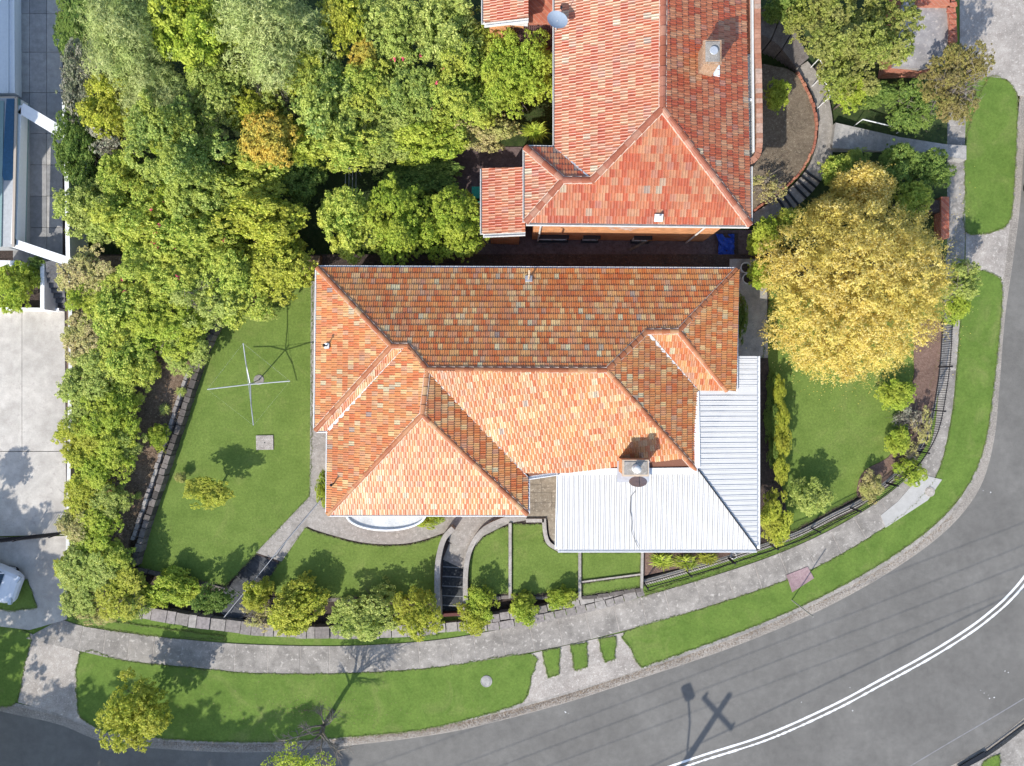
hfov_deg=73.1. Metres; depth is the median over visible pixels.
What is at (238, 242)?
shrub
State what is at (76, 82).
shrub
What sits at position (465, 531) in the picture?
garden path
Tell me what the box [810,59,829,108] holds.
handrail
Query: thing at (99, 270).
hedge bush
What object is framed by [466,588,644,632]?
retaining wall
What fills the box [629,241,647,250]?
loose plank
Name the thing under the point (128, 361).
hedge bush
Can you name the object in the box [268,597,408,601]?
retaining wall
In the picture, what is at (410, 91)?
tree
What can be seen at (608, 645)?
grass patch
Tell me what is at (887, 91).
shrub
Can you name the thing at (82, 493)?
hedge bush
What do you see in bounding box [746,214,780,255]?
shrub
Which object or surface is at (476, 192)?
garbage bin
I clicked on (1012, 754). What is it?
footpath
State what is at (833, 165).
shrub
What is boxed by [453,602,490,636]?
shrub
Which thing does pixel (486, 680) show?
manhole cover
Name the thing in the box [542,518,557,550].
garden wall
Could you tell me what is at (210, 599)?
shrub
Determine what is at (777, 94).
shrub
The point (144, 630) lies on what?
grass strip
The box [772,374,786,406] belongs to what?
hedge bush
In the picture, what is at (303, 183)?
shrub
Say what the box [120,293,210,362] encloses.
hedge bush
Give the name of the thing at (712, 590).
footpath
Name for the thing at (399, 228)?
tree
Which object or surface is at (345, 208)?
tree
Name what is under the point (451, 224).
tree
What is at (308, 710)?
fallen leaves
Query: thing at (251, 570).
garden steps
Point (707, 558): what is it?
strappy plant
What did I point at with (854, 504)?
iron fence
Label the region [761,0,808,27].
shrub
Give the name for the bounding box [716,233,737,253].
tarpaulin
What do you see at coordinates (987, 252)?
crossing slab
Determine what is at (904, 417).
shrub
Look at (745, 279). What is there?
plant pot
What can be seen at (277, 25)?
tree
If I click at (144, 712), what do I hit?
street tree
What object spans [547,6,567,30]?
satellite dish
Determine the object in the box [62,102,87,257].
boundary wall
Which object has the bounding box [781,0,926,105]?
tree
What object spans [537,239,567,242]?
window
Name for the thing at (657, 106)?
red roofed house
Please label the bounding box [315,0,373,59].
tree
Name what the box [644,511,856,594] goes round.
grass strip
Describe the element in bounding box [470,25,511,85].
shrub
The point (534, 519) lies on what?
garden wall
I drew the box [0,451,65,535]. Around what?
yard concrete
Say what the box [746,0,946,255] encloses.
garden terrain
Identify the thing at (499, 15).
tiled roof shed
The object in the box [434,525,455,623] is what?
garden wall
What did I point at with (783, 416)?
hedge bush
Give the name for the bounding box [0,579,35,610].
grass patch
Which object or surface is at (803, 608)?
sign post
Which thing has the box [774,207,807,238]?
shrub
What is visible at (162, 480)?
retaining wall
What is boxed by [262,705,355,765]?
bare street tree
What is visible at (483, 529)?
garden wall
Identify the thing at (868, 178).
yellow tree
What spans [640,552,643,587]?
garden wall
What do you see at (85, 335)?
hedge bush
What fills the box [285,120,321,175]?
shrub
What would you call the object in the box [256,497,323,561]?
garden path
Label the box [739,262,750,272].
plant pot
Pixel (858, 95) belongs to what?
shrub
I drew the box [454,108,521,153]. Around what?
shrub
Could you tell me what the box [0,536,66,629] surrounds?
yard apron
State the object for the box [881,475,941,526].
new footpath slab
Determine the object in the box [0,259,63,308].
neighbour garden
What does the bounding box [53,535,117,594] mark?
hedge bush
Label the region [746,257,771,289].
shrub
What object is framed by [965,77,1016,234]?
verge lawn
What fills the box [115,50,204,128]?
tree
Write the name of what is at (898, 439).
shrub
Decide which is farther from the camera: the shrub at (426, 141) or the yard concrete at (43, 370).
the yard concrete at (43, 370)
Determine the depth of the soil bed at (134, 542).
34.75 m
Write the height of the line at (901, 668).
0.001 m
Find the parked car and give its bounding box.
[0,563,24,604]
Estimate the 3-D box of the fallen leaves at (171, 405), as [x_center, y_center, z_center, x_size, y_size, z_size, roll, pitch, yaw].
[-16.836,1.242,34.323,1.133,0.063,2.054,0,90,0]
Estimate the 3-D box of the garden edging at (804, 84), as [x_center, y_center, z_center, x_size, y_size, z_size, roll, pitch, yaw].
[14.205,-11.900,35.085,1.993,0.830,7.336,17,90,0]
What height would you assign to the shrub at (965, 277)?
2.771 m
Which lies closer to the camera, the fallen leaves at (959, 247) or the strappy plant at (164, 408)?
the strappy plant at (164, 408)
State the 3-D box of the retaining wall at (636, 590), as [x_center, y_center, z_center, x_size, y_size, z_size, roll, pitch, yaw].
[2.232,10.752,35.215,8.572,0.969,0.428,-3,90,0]
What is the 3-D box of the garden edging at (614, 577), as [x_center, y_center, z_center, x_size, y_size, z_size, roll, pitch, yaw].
[4.977,9.794,34.840,2.979,0.320,0.080,-7,90,0]
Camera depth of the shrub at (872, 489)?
34.03 m
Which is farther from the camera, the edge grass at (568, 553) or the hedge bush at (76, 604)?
the edge grass at (568, 553)
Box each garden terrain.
[64,256,944,623]
[89,254,942,597]
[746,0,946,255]
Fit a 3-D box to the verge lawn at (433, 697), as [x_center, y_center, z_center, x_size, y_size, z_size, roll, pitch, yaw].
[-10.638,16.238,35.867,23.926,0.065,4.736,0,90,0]
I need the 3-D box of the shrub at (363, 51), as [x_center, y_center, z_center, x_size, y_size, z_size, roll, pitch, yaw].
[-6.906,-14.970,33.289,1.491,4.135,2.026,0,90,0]
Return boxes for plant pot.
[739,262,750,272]
[741,273,751,283]
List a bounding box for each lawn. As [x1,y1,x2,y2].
[0,626,30,706]
[76,652,536,741]
[138,280,312,585]
[269,528,441,597]
[469,527,508,593]
[512,524,577,593]
[582,552,640,580]
[582,577,639,594]
[621,270,1001,666]
[767,281,943,529]
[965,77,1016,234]
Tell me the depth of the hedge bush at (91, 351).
32.92 m
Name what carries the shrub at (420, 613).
on the garden terrain at (502, 604)
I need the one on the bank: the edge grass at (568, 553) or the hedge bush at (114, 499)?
the hedge bush at (114, 499)
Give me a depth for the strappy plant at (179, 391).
34.16 m
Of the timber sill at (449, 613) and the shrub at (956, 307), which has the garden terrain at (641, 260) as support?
the shrub at (956, 307)
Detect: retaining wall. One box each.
[131,324,222,565]
[136,567,229,591]
[138,605,435,638]
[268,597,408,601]
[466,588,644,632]
[484,588,640,599]
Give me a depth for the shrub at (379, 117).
32.14 m
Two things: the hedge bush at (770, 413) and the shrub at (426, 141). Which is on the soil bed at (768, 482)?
the hedge bush at (770, 413)
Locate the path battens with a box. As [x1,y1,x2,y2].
[777,170,819,207]
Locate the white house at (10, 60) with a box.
[0,0,29,249]
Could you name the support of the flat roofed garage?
on the pavement base
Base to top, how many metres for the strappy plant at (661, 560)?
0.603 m
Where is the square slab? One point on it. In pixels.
(264, 442)
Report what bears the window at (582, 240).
in the red roofed house at (657, 106)
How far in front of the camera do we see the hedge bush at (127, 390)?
33.19 m
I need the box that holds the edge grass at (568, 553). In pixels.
[0,75,1019,765]
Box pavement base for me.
[0,0,1019,722]
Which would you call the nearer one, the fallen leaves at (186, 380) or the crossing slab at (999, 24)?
the fallen leaves at (186, 380)
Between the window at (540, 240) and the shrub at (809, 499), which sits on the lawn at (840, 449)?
the shrub at (809, 499)
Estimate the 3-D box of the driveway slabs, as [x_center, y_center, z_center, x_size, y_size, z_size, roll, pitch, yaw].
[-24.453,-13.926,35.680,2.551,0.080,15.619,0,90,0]
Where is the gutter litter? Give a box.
[163,518,952,750]
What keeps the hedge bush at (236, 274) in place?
on the bank
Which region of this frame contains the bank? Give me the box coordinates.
[67,256,321,602]
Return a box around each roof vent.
[322,343,329,348]
[654,214,662,221]
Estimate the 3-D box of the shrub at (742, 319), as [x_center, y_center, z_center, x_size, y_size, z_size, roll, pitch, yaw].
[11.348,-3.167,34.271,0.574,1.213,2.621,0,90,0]
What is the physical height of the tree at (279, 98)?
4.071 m
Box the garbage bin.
[472,187,479,202]
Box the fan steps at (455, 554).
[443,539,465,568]
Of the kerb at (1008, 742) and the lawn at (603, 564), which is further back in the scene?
the kerb at (1008, 742)
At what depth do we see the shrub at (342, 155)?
31.97 m
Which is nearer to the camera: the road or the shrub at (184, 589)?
the shrub at (184, 589)
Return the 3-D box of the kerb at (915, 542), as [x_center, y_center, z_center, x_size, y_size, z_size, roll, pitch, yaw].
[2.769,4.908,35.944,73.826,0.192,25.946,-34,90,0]
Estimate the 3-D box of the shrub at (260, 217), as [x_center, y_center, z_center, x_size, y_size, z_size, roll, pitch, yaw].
[-11.445,-7.643,33.063,4.000,4.602,3.190,27,90,0]
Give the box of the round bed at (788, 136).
[750,64,814,209]
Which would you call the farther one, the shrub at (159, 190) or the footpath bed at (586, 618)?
the footpath bed at (586, 618)
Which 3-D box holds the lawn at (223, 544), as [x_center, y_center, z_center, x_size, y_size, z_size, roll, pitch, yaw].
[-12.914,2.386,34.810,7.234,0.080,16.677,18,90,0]
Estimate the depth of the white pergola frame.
33.90 m
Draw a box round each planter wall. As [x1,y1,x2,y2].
[0,260,33,274]
[0,307,63,311]
[40,263,59,311]
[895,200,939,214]
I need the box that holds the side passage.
[448,147,770,253]
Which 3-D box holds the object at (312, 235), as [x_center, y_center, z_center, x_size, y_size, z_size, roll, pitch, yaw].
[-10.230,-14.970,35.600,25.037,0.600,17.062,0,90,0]
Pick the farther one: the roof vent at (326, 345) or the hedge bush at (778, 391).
the hedge bush at (778, 391)
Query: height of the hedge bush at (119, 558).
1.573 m
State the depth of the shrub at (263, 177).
32.34 m
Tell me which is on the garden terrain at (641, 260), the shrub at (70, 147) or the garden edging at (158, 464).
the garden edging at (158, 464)
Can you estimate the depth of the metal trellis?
34.15 m
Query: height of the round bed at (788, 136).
1.100 m
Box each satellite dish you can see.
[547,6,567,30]
[629,476,646,486]
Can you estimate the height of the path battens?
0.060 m
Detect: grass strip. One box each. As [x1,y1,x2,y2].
[73,616,224,639]
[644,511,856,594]
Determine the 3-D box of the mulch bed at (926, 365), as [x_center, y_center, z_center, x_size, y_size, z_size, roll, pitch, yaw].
[19.915,1.472,34.795,2.300,0.110,9.730,20,90,0]
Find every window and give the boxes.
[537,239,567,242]
[581,239,598,242]
[630,238,648,243]
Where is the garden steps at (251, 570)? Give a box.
[220,555,278,618]
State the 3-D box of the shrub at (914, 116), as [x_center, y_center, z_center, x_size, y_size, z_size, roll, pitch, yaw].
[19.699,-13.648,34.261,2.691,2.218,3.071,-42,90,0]
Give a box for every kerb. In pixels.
[13,94,1017,743]
[970,727,1023,765]
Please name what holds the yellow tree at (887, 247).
on the lawn at (840, 449)
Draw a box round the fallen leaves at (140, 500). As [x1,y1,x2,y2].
[130,482,148,512]
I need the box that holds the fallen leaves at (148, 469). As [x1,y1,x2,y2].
[138,452,155,488]
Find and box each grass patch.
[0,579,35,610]
[542,648,559,676]
[571,643,586,669]
[600,636,615,661]
[982,755,999,765]
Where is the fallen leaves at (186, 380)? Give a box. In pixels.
[179,361,197,396]
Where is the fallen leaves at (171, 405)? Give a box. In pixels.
[163,387,179,427]
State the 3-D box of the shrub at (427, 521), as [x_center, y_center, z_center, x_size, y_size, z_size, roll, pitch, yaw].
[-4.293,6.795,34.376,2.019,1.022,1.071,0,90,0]
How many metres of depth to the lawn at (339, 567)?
34.77 m
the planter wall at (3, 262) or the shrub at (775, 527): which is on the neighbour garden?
the planter wall at (3, 262)
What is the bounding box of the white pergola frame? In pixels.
[11,103,69,264]
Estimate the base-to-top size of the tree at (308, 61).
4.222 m
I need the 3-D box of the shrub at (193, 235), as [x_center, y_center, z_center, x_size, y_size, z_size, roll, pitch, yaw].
[-15.444,-7.123,33.318,4.677,4.083,2.988,0,90,0]
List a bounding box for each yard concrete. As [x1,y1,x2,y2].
[0,311,21,450]
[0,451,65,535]
[22,311,65,450]
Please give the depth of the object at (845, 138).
34.93 m
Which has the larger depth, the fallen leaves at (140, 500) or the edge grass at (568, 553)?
the edge grass at (568, 553)
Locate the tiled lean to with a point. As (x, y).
(501, 205)
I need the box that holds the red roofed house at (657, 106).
[523,0,762,243]
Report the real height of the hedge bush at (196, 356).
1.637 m
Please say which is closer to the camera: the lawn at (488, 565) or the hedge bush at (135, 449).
the hedge bush at (135, 449)
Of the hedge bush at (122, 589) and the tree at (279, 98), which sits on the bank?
the hedge bush at (122, 589)
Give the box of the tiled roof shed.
[481,0,552,60]
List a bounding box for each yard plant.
[0,260,40,313]
[27,256,45,269]
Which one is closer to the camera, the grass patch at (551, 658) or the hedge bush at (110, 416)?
the hedge bush at (110, 416)
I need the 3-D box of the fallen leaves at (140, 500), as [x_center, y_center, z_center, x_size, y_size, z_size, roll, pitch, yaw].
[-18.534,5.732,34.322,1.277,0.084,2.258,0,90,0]
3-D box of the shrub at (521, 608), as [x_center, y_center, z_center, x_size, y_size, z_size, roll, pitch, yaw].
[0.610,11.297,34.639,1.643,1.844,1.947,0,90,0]
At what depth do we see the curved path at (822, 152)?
35.05 m
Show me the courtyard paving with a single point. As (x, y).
(543, 510)
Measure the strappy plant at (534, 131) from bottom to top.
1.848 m
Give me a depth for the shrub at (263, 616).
34.45 m
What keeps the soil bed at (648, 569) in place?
on the garden terrain at (641, 260)
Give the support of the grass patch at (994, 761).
on the footpath at (1012, 754)
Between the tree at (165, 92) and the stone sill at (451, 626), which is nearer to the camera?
the tree at (165, 92)
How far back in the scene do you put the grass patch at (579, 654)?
35.81 m
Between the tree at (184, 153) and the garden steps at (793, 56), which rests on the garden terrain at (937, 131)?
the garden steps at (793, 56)
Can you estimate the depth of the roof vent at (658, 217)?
29.36 m
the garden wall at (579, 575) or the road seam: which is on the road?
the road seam
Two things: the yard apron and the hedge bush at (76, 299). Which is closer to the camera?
the hedge bush at (76, 299)
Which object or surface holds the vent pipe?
on the tiled house at (466, 391)
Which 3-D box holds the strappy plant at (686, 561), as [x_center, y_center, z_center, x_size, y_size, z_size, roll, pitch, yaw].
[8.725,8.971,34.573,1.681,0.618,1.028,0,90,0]
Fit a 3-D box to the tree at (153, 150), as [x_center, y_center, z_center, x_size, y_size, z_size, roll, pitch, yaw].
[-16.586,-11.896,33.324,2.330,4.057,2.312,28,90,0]
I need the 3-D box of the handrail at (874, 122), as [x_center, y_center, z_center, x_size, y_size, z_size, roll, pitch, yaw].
[18.543,-12.939,35.038,2.248,1.324,0.056,10,90,0]
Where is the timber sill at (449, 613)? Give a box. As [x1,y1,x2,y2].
[442,611,460,616]
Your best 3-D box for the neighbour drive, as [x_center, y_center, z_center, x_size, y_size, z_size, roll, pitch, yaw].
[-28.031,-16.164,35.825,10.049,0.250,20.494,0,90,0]
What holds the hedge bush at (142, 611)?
on the bank
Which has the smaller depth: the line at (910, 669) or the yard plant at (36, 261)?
the yard plant at (36, 261)
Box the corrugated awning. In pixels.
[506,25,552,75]
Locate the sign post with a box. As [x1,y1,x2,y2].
[792,600,813,616]
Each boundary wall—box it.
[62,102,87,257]
[65,267,76,595]
[934,197,948,239]
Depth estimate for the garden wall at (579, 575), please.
34.64 m
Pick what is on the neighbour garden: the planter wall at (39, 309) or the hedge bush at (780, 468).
the planter wall at (39, 309)
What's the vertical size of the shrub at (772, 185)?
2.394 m
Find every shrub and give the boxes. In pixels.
[51,102,105,193]
[51,177,119,247]
[52,0,94,55]
[55,36,111,124]
[73,72,134,145]
[83,176,171,261]
[85,124,137,163]
[94,148,149,199]
[140,582,168,608]
[141,204,235,263]
[145,565,201,607]
[147,423,171,452]
[149,180,195,219]
[160,163,239,221]
[174,472,187,482]
[182,475,235,509]
[185,43,248,131]
[188,581,238,614]
[193,227,254,267]
[209,151,289,202]
[211,190,310,255]
[226,85,284,132]
[236,108,302,168]
[239,595,273,632]
[241,575,274,612]
[266,570,330,636]
[278,152,328,204]
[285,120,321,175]
[295,121,383,173]
[315,469,325,507]
[326,575,398,641]
[347,37,378,78]
[356,95,414,141]
[362,122,414,179]
[371,156,464,204]
[390,118,470,166]
[393,584,444,641]
[416,517,444,529]
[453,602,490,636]
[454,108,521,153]
[464,584,499,622]
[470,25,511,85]
[508,589,539,629]
[544,584,578,611]
[738,293,748,345]
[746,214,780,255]
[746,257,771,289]
[753,167,787,204]
[760,487,793,547]
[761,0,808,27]
[762,76,791,114]
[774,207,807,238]
[785,476,837,516]
[817,153,855,190]
[830,77,867,114]
[844,147,871,166]
[857,80,897,109]
[858,468,884,505]
[873,377,917,411]
[878,138,920,187]
[884,76,941,137]
[884,424,911,456]
[887,180,934,217]
[891,401,924,435]
[891,457,927,486]
[896,439,923,461]
[904,147,956,199]
[910,405,933,443]
[940,258,982,300]
[941,289,972,326]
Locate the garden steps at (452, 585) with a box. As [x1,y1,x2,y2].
[442,560,462,611]
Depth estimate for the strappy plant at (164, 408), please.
34.16 m
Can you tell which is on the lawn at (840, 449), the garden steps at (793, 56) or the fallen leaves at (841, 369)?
the fallen leaves at (841, 369)
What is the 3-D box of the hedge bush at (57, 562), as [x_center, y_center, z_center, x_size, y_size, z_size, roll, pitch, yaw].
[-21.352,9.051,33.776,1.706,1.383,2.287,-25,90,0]
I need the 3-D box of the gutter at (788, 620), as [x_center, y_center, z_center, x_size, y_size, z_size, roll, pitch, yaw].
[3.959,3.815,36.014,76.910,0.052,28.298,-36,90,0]
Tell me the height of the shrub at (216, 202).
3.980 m
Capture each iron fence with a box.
[0,532,60,542]
[643,321,952,589]
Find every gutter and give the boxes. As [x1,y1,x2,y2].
[0,96,1023,751]
[951,718,1023,765]
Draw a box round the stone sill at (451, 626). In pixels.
[437,620,465,632]
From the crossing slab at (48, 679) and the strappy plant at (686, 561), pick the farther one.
the crossing slab at (48, 679)
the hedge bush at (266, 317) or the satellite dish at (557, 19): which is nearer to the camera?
the satellite dish at (557, 19)
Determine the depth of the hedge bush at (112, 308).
32.66 m
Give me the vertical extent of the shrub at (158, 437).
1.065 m
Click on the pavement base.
(242, 638)
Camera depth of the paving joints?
34.73 m
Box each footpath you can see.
[26,80,966,673]
[978,734,1023,765]
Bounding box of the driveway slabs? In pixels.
[13,0,62,263]
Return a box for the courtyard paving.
[527,476,555,543]
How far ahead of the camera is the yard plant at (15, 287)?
33.83 m
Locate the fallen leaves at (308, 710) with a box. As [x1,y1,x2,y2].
[177,678,503,751]
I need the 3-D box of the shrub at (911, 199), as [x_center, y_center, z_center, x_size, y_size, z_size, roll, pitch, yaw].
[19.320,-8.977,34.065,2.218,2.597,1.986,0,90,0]
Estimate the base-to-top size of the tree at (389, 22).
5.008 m
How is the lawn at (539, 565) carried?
on the garden terrain at (641, 260)
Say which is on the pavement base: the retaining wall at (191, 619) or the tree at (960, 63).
the retaining wall at (191, 619)
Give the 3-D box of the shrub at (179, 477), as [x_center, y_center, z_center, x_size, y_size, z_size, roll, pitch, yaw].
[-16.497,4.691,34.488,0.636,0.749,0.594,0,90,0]
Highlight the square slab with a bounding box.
[256,435,273,449]
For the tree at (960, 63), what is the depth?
31.79 m
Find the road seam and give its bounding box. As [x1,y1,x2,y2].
[911,698,1023,765]
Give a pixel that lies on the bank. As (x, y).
(167, 383)
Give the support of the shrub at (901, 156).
on the garden terrain at (937, 131)
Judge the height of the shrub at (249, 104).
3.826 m
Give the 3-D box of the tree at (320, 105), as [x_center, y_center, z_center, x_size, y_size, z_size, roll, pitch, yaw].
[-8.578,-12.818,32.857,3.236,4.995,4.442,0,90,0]
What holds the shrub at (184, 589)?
on the garden terrain at (502, 604)
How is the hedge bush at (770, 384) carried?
on the lawn at (840, 449)
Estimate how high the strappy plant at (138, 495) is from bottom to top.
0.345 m
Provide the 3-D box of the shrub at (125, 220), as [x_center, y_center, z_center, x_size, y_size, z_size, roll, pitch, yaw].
[-17.759,-8.104,33.397,3.790,3.916,4.075,32,90,0]
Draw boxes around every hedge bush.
[50,417,99,469]
[53,503,92,543]
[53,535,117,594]
[53,546,90,588]
[54,242,126,304]
[54,351,124,412]
[57,580,105,618]
[60,308,118,367]
[60,471,114,520]
[62,401,105,433]
[64,280,107,325]
[72,508,123,554]
[73,387,141,453]
[73,428,137,491]
[76,600,120,625]
[83,342,117,377]
[85,482,135,519]
[87,271,151,346]
[89,564,146,622]
[92,325,161,386]
[92,537,136,573]
[99,375,152,413]
[103,424,148,463]
[115,236,207,308]
[119,588,151,619]
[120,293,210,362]
[159,325,210,377]
[169,265,252,331]
[201,244,273,331]
[241,299,279,321]
[244,233,318,307]
[763,389,778,439]
[764,424,778,469]
[765,368,778,398]
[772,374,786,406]
[773,450,789,486]
[774,398,790,433]
[774,421,792,464]
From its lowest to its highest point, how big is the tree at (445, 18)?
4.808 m
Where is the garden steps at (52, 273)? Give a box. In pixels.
[45,261,66,308]
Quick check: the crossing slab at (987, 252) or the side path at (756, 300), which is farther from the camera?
the crossing slab at (987, 252)
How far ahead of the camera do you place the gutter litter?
35.98 m
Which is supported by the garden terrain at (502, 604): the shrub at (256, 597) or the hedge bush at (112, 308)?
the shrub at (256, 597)
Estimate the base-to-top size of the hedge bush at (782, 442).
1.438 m
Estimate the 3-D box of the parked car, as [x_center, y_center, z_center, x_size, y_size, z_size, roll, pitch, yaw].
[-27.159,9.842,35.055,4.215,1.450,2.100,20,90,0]
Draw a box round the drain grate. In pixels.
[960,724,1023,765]
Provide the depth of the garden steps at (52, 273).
34.75 m
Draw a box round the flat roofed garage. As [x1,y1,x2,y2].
[878,0,957,78]
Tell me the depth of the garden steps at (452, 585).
35.33 m
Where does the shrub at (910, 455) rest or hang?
on the mulch bed at (926, 365)
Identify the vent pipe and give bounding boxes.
[525,270,531,281]
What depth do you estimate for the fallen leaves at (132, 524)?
34.33 m
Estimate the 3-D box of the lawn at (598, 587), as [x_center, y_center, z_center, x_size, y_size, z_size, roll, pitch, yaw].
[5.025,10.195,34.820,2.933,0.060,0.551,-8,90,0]
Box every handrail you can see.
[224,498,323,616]
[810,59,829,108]
[854,119,897,133]
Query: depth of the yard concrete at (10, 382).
35.66 m
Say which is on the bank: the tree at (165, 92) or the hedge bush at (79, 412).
the hedge bush at (79, 412)
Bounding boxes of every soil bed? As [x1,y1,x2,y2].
[132,281,305,571]
[643,552,736,574]
[760,358,790,541]
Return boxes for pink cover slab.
[787,567,813,591]
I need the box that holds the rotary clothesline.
[207,343,289,424]
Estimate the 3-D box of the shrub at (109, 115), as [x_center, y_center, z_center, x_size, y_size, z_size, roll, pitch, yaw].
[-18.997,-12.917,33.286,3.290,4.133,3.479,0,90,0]
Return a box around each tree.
[68,0,175,123]
[94,666,173,753]
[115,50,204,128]
[120,87,240,218]
[125,105,171,154]
[146,0,249,72]
[203,0,345,94]
[241,68,296,119]
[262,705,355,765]
[270,40,332,102]
[289,59,360,150]
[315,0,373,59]
[316,184,385,265]
[337,58,397,135]
[354,0,434,69]
[366,171,438,265]
[369,40,445,131]
[408,0,487,67]
[416,183,490,264]
[427,38,508,139]
[480,26,552,119]
[752,195,962,389]
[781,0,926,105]
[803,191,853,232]
[827,158,899,216]
[916,40,995,124]
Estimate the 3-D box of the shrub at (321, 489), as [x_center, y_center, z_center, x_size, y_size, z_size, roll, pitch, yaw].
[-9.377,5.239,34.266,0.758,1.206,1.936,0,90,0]
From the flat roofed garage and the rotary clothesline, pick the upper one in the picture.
the flat roofed garage
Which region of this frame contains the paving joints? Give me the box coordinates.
[530,487,555,509]
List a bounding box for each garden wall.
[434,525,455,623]
[463,517,525,614]
[509,523,511,597]
[526,518,543,521]
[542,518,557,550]
[578,552,580,599]
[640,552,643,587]
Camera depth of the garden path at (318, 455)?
34.76 m
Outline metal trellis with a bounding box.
[345,168,361,192]
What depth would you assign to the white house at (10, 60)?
34.70 m
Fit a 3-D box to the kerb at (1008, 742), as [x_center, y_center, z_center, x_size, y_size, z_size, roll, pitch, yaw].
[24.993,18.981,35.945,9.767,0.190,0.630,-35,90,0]
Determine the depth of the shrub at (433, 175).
34.30 m
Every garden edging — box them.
[130,324,209,539]
[582,573,640,582]
[753,71,817,212]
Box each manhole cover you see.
[481,675,491,686]
[925,487,934,496]
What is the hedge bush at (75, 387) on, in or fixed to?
on the bank
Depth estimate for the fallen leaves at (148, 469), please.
34.33 m
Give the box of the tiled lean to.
[480,167,525,244]
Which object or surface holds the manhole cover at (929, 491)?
on the new footpath slab at (910, 497)
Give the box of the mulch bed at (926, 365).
[857,319,943,497]
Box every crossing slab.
[18,633,100,729]
[522,633,648,703]
[960,0,1023,95]
[965,225,1009,281]
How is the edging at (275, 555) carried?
on the garden terrain at (641, 260)
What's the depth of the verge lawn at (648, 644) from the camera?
35.84 m
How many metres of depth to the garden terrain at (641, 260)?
34.80 m
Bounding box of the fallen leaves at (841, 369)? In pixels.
[746,322,953,410]
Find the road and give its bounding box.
[0,153,1023,765]
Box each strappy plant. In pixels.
[134,492,140,499]
[157,403,170,415]
[174,386,187,396]
[520,121,550,144]
[648,552,674,570]
[672,553,700,571]
[696,552,720,565]
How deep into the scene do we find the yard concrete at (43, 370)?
35.66 m
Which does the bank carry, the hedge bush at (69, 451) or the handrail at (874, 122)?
the hedge bush at (69, 451)
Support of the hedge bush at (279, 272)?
on the bank
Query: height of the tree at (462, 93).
4.709 m
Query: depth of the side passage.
35.25 m
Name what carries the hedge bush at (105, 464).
on the bank
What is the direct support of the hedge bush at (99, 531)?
on the bank
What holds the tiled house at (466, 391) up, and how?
on the garden terrain at (641, 260)
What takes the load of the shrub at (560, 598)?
on the garden terrain at (641, 260)
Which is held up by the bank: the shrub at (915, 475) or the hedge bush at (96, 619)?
the hedge bush at (96, 619)
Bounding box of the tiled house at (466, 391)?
[313,265,759,551]
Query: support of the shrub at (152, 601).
on the garden terrain at (502, 604)
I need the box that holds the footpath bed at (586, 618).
[36,184,963,671]
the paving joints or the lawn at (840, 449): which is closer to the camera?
the paving joints
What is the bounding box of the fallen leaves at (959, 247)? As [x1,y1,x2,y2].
[944,166,974,389]
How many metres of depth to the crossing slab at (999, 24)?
35.83 m
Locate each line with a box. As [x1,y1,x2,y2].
[669,576,1023,765]
[685,584,1023,765]
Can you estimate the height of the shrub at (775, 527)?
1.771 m
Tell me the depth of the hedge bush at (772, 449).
34.26 m
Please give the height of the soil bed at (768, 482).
0.125 m
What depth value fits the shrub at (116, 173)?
32.62 m
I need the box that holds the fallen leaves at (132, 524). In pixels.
[121,504,139,541]
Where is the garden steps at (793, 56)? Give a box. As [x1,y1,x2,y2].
[761,9,808,71]
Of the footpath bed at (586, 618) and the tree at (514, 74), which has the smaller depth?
the tree at (514, 74)
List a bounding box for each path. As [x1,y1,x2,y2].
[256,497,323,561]
[306,508,526,552]
[310,281,325,508]
[729,259,767,357]
[752,61,832,224]
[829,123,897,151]
[897,137,965,162]
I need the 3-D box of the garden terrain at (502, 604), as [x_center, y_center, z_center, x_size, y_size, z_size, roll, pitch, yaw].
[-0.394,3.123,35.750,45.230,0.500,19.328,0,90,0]
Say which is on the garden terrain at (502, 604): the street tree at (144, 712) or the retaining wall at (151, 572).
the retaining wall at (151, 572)
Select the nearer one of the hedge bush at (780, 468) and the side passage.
the hedge bush at (780, 468)
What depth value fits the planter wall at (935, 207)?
34.80 m
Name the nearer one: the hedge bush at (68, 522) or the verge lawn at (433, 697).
the hedge bush at (68, 522)
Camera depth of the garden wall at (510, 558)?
34.64 m
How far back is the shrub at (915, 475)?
34.04 m
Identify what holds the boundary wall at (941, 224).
on the pavement base
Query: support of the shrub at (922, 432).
on the mulch bed at (926, 365)
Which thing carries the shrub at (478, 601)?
on the garden terrain at (502, 604)
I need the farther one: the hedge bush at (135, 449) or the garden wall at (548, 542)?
the garden wall at (548, 542)
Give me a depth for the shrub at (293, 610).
33.57 m
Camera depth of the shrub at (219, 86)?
31.57 m
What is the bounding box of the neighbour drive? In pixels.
[0,0,66,258]

